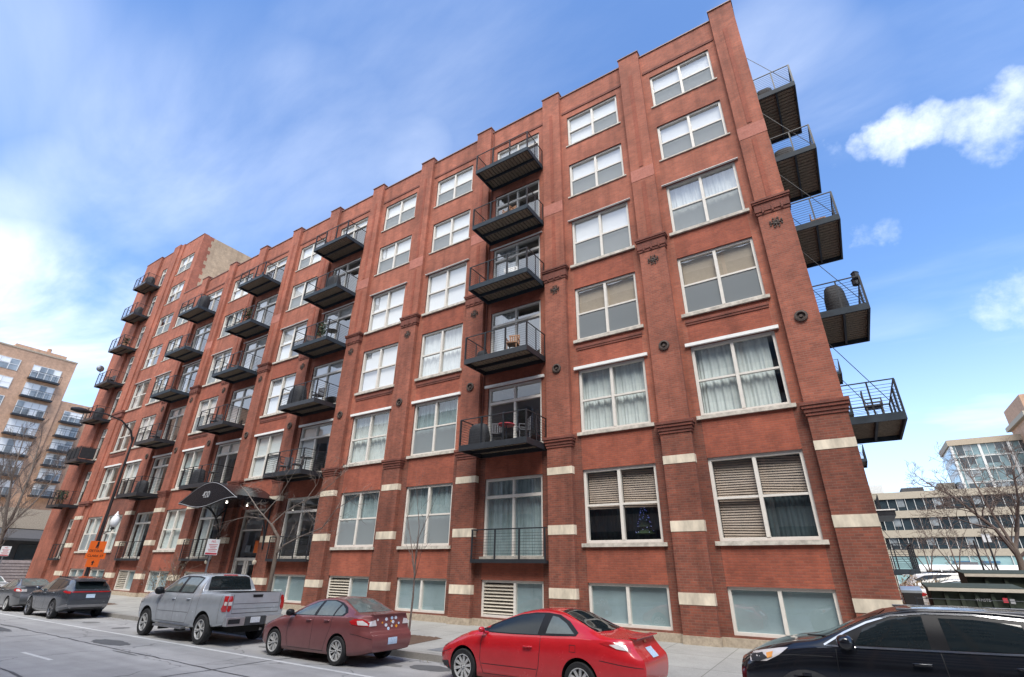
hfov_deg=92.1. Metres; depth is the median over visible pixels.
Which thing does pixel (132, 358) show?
balcony door
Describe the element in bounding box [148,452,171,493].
window
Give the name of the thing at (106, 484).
window
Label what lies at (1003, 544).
ribbon window
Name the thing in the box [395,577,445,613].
basement window
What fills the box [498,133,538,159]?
balcony door
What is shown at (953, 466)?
side window
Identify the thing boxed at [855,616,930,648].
side window
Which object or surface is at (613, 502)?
window
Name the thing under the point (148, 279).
covered grill
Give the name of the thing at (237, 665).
tar seam
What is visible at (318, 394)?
patio chair
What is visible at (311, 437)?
balcony door
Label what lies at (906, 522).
ribbon window
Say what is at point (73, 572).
basement window
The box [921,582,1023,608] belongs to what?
dumpster
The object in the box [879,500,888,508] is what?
ribbon window
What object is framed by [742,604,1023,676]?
car
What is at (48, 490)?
window
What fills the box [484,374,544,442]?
balcony door
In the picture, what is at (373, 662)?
road stains
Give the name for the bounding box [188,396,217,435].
window
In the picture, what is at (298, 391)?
covered grill
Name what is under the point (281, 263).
balcony door
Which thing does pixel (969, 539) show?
ribbon window
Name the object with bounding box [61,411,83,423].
window
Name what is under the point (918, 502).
ribbon window
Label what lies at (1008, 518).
ribbon window
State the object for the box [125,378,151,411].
window
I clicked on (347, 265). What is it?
balcony door
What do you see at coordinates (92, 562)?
orange road sign
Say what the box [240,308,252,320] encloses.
potted plant
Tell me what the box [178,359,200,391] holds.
balcony door
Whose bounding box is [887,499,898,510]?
ribbon window
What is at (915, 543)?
ribbon window
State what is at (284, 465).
patio chair
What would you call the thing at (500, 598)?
basement window
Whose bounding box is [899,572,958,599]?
crossover car
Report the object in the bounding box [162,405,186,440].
balcony door
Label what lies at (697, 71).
window
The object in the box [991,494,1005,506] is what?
ribbon window
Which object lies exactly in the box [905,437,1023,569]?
bare parking lot tree
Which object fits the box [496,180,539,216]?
balcony door
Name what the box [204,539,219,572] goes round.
parking notice
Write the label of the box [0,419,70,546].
bare tree
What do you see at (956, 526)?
ribbon window
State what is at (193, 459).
window
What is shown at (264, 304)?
balcony door
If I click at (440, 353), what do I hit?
window
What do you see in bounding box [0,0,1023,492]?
sky
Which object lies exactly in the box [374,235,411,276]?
window
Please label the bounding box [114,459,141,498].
window
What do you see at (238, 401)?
balcony door
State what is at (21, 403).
window
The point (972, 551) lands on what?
bare tree
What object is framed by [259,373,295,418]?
window
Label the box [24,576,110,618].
crossover car
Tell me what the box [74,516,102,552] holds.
window
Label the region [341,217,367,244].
balcony door
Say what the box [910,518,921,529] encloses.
ribbon window
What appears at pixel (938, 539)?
ribbon window
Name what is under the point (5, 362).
window
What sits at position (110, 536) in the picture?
window
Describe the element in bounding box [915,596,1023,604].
cable fence
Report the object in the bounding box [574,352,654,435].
window
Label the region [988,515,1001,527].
ribbon window
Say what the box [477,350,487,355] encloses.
covered grill
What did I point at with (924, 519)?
ribbon window
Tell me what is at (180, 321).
window
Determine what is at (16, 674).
tar seam
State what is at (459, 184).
window
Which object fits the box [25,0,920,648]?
brick apartment building
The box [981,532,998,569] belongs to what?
lot pole
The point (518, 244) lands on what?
balcony door
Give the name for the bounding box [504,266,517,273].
patio chair
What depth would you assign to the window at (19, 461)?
74.79 m
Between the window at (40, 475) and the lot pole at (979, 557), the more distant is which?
the window at (40, 475)
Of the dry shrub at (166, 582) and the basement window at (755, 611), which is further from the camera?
the dry shrub at (166, 582)
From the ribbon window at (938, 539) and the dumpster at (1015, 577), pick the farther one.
the ribbon window at (938, 539)
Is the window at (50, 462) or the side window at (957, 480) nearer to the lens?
the window at (50, 462)
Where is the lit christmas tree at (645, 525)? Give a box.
[636,500,654,533]
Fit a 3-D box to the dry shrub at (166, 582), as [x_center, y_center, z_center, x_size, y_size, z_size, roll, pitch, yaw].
[-18.403,12.943,27.017,4.035,3.097,3.488,-15,-29,30]
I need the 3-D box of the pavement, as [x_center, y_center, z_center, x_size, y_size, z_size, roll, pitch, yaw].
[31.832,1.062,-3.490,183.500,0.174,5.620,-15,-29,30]
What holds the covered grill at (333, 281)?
on the brick apartment building at (651, 302)
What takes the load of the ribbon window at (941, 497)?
in the beige office building at (903, 502)
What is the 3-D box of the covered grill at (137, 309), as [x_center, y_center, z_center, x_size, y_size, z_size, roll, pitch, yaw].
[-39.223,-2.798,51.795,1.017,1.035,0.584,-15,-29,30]
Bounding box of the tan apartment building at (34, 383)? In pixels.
[0,342,91,510]
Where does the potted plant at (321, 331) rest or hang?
on the brick apartment building at (651, 302)
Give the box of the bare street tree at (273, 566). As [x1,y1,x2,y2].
[213,456,376,590]
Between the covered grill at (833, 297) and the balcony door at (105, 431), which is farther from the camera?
the balcony door at (105, 431)
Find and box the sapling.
[403,468,440,629]
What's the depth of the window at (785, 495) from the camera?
15.43 m
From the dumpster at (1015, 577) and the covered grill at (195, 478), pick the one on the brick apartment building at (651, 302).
the covered grill at (195, 478)
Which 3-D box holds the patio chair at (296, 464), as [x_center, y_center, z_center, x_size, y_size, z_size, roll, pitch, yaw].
[-11.850,6.910,27.283,0.505,0.970,0.540,20,-32,-35]
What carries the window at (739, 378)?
in the brick apartment building at (651, 302)
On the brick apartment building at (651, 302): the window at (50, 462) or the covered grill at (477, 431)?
the covered grill at (477, 431)
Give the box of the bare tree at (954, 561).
[906,513,984,571]
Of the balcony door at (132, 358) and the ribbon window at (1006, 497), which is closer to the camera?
the balcony door at (132, 358)
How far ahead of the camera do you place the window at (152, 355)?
47.46 m
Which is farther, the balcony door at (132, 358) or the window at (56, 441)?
the window at (56, 441)
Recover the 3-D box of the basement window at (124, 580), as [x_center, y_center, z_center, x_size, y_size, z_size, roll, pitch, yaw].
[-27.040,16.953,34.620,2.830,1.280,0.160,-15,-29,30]
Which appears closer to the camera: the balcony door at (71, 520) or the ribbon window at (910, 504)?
the balcony door at (71, 520)
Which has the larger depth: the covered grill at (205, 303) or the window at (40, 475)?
the window at (40, 475)
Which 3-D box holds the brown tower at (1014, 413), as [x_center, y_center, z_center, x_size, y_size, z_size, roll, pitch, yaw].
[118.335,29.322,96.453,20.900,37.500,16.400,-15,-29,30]
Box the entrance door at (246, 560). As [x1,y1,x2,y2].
[231,509,265,574]
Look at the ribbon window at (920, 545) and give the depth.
55.31 m
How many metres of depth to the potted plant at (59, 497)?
43.95 m
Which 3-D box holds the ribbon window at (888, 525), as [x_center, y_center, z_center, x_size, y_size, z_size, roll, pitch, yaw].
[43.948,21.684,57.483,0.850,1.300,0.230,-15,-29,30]
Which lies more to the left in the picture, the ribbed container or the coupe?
the ribbed container
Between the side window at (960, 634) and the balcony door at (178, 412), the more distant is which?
the balcony door at (178, 412)
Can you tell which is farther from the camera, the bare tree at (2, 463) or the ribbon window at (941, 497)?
the ribbon window at (941, 497)
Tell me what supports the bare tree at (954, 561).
on the parking lot
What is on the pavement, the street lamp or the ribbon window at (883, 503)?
the street lamp
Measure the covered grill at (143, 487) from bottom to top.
0.920 m
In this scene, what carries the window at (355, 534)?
in the brick apartment building at (651, 302)
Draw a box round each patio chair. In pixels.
[149,430,162,438]
[209,414,222,423]
[278,457,292,470]
[291,455,304,469]
[306,335,314,341]
[311,388,324,399]
[491,423,501,440]
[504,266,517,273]
[506,335,519,348]
[516,416,530,436]
[860,391,884,414]
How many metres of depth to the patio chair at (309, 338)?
31.47 m
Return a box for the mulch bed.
[409,635,441,644]
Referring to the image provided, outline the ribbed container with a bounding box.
[0,559,31,581]
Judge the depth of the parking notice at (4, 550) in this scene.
35.05 m
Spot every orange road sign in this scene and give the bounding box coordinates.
[84,553,105,558]
[85,559,99,566]
[87,539,106,552]
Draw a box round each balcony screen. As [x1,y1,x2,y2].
[66,447,80,459]
[78,447,96,459]
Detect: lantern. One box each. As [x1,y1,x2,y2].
[850,271,858,279]
[850,279,857,286]
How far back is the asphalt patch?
15.07 m
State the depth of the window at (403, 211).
32.86 m
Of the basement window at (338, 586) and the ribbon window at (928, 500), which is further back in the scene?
the ribbon window at (928, 500)
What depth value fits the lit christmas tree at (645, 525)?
17.66 m
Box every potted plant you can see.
[53,490,64,503]
[58,491,69,503]
[121,337,130,345]
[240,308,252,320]
[316,322,327,337]
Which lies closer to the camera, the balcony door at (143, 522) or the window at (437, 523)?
the window at (437, 523)
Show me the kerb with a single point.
(426, 656)
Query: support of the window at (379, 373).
in the brick apartment building at (651, 302)
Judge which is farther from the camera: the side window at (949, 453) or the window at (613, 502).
the side window at (949, 453)
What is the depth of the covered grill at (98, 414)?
46.90 m
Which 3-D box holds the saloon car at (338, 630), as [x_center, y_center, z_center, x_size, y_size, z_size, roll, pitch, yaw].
[-5.010,8.111,13.932,4.614,1.495,2.158,-15,-29,30]
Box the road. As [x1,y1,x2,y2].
[0,606,480,676]
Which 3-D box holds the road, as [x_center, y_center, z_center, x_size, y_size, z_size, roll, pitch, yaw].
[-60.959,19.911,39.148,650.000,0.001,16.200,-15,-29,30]
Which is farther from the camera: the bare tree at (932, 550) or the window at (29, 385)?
the window at (29, 385)
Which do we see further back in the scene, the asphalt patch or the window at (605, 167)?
the window at (605, 167)
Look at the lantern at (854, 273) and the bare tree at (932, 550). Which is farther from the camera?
the bare tree at (932, 550)
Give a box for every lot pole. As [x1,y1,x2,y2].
[972,540,984,569]
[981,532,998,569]
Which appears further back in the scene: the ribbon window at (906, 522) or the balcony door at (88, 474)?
the ribbon window at (906, 522)
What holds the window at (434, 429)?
in the brick apartment building at (651, 302)
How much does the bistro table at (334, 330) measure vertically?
0.740 m
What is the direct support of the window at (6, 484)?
in the tan apartment building at (34, 383)
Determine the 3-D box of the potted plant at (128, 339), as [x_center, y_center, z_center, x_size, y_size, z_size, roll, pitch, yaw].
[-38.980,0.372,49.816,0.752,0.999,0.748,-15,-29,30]
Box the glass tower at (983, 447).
[934,434,1023,489]
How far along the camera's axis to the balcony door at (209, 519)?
31.72 m
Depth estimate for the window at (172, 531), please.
33.98 m
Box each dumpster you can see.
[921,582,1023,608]
[954,570,1023,587]
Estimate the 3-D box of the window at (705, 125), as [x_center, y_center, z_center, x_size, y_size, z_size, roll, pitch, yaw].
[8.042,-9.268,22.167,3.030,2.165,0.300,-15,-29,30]
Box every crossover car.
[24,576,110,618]
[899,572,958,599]
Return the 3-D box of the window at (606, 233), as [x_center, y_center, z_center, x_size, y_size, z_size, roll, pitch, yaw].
[4.100,-4.770,22.774,3.150,2.720,0.350,-15,-29,30]
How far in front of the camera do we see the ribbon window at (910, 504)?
57.09 m
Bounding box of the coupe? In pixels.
[442,607,668,676]
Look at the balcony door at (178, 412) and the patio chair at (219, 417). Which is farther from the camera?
the balcony door at (178, 412)
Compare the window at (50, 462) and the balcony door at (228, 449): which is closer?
the balcony door at (228, 449)
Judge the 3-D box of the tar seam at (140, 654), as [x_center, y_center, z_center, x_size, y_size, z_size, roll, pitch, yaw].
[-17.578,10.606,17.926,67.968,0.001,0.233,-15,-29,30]
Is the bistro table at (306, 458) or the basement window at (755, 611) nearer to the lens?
the basement window at (755, 611)
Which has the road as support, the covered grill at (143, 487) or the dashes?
the dashes
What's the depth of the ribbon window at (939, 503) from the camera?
55.86 m
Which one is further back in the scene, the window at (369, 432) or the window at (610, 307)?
the window at (369, 432)
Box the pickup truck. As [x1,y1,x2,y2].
[137,573,283,644]
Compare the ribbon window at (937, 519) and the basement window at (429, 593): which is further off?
the ribbon window at (937, 519)
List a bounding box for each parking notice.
[0,546,11,562]
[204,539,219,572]
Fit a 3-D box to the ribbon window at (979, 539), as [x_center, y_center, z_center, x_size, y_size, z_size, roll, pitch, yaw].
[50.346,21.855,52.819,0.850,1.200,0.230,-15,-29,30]
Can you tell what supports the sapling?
on the mulch bed
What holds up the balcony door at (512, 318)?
in the brick apartment building at (651, 302)
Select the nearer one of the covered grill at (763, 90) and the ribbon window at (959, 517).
the covered grill at (763, 90)
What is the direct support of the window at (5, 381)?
in the tan apartment building at (34, 383)
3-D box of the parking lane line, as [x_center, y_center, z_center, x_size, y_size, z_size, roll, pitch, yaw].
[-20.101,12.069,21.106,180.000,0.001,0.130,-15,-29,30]
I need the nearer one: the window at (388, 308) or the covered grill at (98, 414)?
the window at (388, 308)
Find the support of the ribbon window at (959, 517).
in the beige office building at (903, 502)
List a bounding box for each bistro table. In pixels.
[300,456,311,468]
[326,328,337,336]
[498,422,514,438]
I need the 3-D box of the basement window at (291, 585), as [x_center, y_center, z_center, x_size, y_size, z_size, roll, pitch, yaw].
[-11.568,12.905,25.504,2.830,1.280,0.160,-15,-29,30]
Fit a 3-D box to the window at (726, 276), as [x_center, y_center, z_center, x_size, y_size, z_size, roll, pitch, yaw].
[7.912,-2.304,18.855,3.090,2.710,0.340,-15,-29,30]
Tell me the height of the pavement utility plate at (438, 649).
0.026 m
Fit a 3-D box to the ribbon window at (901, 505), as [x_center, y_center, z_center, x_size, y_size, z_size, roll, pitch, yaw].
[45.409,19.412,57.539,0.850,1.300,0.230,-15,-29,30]
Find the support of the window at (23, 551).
in the corner shop
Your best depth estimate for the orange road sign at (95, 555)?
27.82 m
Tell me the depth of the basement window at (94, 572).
37.29 m
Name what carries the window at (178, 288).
in the brick apartment building at (651, 302)
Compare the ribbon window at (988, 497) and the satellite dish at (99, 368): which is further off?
the ribbon window at (988, 497)
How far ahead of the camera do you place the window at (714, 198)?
20.58 m
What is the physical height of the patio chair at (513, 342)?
0.970 m
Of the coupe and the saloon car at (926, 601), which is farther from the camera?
the saloon car at (926, 601)
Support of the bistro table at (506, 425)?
on the brick apartment building at (651, 302)
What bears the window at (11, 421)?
in the tan apartment building at (34, 383)
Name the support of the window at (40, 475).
in the tan apartment building at (34, 383)
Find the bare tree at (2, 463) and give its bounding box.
[0,451,40,509]
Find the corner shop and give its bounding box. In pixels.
[0,506,50,559]
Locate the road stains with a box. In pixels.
[2,608,451,674]
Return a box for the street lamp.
[70,407,134,575]
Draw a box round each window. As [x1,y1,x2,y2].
[0,355,21,370]
[0,375,12,388]
[0,437,31,454]
[0,458,23,474]
[0,480,13,494]
[4,418,39,435]
[13,400,46,417]
[13,544,37,559]
[21,382,54,399]
[29,364,61,382]
[30,483,55,496]
[37,468,60,480]
[43,453,65,465]
[49,439,72,450]
[55,424,78,437]
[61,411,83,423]
[69,568,83,575]
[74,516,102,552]
[89,569,104,577]
[93,463,121,500]
[101,515,122,552]
[110,421,135,453]
[113,570,135,590]
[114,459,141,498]
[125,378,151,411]
[131,415,155,448]
[141,344,162,369]
[144,571,168,591]
[145,371,170,405]
[152,313,173,337]
[152,508,186,551]
[161,335,182,361]
[164,281,184,305]
[171,445,204,490]
[172,303,192,328]
[175,253,194,275]
[184,572,207,575]
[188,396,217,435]
[202,347,232,386]
[217,309,242,339]
[228,274,252,302]
[244,429,283,480]
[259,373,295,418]
[271,574,305,602]
[272,319,307,364]
[286,277,316,311]
[295,239,324,271]
[326,576,368,597]
[330,490,379,549]
[343,406,391,467]
[354,343,397,395]
[364,282,407,334]
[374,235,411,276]
[381,193,416,232]
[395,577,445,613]
[396,483,452,548]
[406,392,460,458]
[414,323,462,381]
[421,258,469,316]
[429,210,469,254]
[434,166,472,208]
[481,580,543,617]
[566,96,620,147]
[568,144,626,198]
[568,198,634,268]
[573,272,643,343]
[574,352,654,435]
[582,463,667,546]
[589,583,672,630]
[650,51,716,108]
[657,101,729,161]
[662,157,749,236]
[677,237,770,317]
[685,324,796,419]
[708,449,829,545]
[727,586,842,637]
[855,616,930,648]
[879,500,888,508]
[884,521,894,530]
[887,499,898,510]
[889,538,899,548]
[893,518,903,529]
[895,499,906,510]
[898,538,908,548]
[901,518,913,529]
[904,498,916,509]
[907,538,918,548]
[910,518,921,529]
[913,498,925,509]
[916,537,928,548]
[919,517,931,529]
[922,498,934,509]
[927,537,938,548]
[929,517,941,528]
[932,497,944,508]
[936,537,948,548]
[938,618,1023,653]
[939,517,949,528]
[941,497,954,508]
[943,450,951,464]
[945,537,957,548]
[947,464,955,476]
[948,516,961,528]
[952,475,960,485]
[952,496,962,508]
[955,537,968,548]
[958,516,971,528]
[961,496,972,507]
[965,537,977,548]
[968,516,980,528]
[971,495,983,507]
[975,537,988,548]
[979,515,990,527]
[982,495,993,506]
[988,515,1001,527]
[989,536,999,548]
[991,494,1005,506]
[996,536,1007,548]
[999,515,1013,527]
[1004,494,1013,506]
[1009,515,1023,527]
[1019,536,1023,547]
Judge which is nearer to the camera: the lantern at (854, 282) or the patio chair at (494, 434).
the lantern at (854, 282)
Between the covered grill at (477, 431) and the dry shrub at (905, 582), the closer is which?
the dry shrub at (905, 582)
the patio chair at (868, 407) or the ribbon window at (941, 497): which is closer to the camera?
the patio chair at (868, 407)
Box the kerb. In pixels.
[75,611,442,662]
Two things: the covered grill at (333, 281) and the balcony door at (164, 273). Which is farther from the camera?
the balcony door at (164, 273)
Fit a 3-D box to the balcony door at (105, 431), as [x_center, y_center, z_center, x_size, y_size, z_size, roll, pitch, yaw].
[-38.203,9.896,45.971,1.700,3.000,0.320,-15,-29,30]
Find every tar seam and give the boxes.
[0,668,21,676]
[1,624,247,676]
[163,654,321,676]
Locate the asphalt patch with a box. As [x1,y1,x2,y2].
[0,627,450,670]
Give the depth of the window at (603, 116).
26.04 m
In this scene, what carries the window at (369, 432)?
in the brick apartment building at (651, 302)
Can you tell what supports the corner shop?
on the ground
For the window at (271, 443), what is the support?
in the brick apartment building at (651, 302)
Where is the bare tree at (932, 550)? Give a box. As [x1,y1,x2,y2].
[895,518,946,571]
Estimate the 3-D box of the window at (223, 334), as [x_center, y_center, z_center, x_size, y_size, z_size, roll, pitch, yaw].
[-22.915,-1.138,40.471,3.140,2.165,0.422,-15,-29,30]
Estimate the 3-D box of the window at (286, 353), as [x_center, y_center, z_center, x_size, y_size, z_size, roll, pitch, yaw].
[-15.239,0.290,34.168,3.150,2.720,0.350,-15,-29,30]
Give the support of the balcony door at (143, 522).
in the brick apartment building at (651, 302)
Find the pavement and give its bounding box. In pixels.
[102,595,752,676]
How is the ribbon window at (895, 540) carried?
in the beige office building at (903, 502)
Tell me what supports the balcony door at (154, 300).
in the brick apartment building at (651, 302)
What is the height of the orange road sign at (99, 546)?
0.748 m
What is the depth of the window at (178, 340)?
45.44 m
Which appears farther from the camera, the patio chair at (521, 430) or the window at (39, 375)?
the window at (39, 375)
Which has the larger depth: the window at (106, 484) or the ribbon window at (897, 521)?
the ribbon window at (897, 521)
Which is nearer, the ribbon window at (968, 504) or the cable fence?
the cable fence
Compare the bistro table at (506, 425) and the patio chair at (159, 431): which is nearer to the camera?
the bistro table at (506, 425)
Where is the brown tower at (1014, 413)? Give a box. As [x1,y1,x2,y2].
[1004,394,1023,442]
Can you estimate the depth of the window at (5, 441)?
75.25 m
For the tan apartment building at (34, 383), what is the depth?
78.19 m
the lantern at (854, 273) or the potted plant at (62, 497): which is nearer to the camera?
the lantern at (854, 273)
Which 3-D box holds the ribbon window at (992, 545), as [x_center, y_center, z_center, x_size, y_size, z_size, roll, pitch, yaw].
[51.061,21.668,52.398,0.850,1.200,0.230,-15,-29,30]
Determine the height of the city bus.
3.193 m
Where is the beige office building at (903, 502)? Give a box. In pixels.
[869,485,1023,590]
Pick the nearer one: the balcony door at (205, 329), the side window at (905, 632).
the side window at (905, 632)
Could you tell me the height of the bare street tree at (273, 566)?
6.920 m
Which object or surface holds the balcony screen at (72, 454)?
attached to the brick apartment building at (651, 302)
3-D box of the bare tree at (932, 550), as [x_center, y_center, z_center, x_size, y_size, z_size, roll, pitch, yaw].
[30.683,16.275,36.476,3.224,5.810,2.994,-15,-29,30]
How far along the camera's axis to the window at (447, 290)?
27.52 m
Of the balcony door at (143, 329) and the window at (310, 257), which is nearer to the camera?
the window at (310, 257)
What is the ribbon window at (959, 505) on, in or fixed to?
in the beige office building at (903, 502)
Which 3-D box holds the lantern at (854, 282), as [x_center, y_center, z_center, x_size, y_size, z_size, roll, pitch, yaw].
[12.695,-2.108,18.243,0.259,0.360,0.259,-4,-26,10]
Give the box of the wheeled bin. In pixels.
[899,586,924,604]
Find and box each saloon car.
[0,576,8,586]
[0,578,48,610]
[262,596,410,665]
[904,579,960,604]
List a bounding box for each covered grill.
[92,408,103,417]
[134,480,148,492]
[135,307,141,313]
[144,277,154,283]
[190,469,205,483]
[196,295,209,307]
[287,385,306,403]
[327,275,340,285]
[468,423,489,443]
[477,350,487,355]
[757,87,771,95]
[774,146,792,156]
[824,285,849,310]
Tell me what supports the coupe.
on the road
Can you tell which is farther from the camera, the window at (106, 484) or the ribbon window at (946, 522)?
the ribbon window at (946, 522)
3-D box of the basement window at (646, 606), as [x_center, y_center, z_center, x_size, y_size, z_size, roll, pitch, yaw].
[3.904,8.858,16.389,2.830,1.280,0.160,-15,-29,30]
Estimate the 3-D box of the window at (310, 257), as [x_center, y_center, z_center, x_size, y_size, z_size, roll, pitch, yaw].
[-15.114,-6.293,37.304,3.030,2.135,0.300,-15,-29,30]
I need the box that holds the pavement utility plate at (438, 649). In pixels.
[428,647,442,651]
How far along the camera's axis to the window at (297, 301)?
36.07 m
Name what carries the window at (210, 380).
in the brick apartment building at (651, 302)
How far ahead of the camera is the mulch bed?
15.67 m
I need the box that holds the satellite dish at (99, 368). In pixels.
[96,365,103,381]
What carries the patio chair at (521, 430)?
on the brick apartment building at (651, 302)
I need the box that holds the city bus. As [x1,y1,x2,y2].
[919,562,1018,571]
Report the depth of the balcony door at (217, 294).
44.34 m
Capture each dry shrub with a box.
[139,549,201,590]
[893,567,940,603]
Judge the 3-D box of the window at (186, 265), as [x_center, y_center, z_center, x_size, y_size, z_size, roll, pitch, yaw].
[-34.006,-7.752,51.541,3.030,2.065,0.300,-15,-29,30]
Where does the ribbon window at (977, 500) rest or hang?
in the beige office building at (903, 502)
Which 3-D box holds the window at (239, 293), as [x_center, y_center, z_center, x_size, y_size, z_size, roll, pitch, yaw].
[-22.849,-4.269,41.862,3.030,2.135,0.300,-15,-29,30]
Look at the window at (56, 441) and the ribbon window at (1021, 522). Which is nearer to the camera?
the ribbon window at (1021, 522)
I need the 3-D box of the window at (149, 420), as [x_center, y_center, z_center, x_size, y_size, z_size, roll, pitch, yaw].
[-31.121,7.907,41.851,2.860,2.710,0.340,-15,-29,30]
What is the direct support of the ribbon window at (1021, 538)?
in the beige office building at (903, 502)
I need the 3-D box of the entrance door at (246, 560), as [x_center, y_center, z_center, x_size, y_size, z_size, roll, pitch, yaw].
[-15.261,12.513,28.517,2.500,5.010,0.132,-15,-29,30]
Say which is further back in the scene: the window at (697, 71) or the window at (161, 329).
the window at (161, 329)
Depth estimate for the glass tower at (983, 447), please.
110.11 m
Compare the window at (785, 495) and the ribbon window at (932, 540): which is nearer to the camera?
the window at (785, 495)
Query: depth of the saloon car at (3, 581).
30.33 m
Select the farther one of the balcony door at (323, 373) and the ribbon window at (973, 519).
the ribbon window at (973, 519)
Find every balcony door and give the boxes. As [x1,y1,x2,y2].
[54,519,73,558]
[74,472,91,504]
[93,429,107,460]
[108,391,121,419]
[121,512,153,558]
[122,356,134,383]
[135,326,145,348]
[147,296,156,316]
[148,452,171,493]
[158,269,166,286]
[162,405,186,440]
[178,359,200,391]
[186,508,221,558]
[192,322,212,351]
[208,289,222,309]
[210,438,240,483]
[226,385,254,424]
[241,334,267,369]
[254,294,277,325]
[266,257,286,278]
[277,496,318,559]
[294,418,333,471]
[309,359,342,403]
[322,302,353,338]
[333,258,360,292]
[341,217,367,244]
[479,474,543,558]
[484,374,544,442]
[490,231,541,277]
[491,300,542,354]
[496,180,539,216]
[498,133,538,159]
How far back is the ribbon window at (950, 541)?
54.01 m
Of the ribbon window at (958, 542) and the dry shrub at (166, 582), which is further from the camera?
the ribbon window at (958, 542)
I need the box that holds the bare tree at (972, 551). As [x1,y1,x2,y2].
[948,521,1003,569]
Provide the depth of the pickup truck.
16.32 m
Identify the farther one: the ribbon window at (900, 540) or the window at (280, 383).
the ribbon window at (900, 540)
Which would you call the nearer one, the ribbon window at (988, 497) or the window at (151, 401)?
the window at (151, 401)
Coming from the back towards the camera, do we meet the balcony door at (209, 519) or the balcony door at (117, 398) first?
the balcony door at (117, 398)
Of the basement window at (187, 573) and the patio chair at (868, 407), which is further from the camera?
the basement window at (187, 573)
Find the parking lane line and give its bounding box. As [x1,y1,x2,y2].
[0,613,372,676]
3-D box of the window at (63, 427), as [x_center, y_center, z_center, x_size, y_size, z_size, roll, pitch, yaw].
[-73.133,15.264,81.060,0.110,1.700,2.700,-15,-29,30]
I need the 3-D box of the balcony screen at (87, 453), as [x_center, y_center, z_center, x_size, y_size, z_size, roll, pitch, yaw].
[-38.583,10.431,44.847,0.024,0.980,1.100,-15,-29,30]
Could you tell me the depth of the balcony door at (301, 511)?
27.02 m
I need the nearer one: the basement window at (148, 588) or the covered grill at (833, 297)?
the covered grill at (833, 297)
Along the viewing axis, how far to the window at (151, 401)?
43.83 m
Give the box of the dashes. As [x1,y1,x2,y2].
[20,652,52,659]
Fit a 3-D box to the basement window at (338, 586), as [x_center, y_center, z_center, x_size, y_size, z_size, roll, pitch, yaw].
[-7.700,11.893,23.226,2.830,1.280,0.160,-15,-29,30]
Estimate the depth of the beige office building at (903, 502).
54.74 m
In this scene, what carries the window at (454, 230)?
in the brick apartment building at (651, 302)
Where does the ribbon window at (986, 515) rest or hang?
in the beige office building at (903, 502)
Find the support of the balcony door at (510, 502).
in the brick apartment building at (651, 302)
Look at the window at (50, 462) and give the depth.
78.82 m
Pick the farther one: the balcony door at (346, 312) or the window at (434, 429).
the balcony door at (346, 312)
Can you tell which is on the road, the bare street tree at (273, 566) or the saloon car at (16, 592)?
the saloon car at (16, 592)
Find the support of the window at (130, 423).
in the brick apartment building at (651, 302)
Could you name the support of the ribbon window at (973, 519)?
in the beige office building at (903, 502)

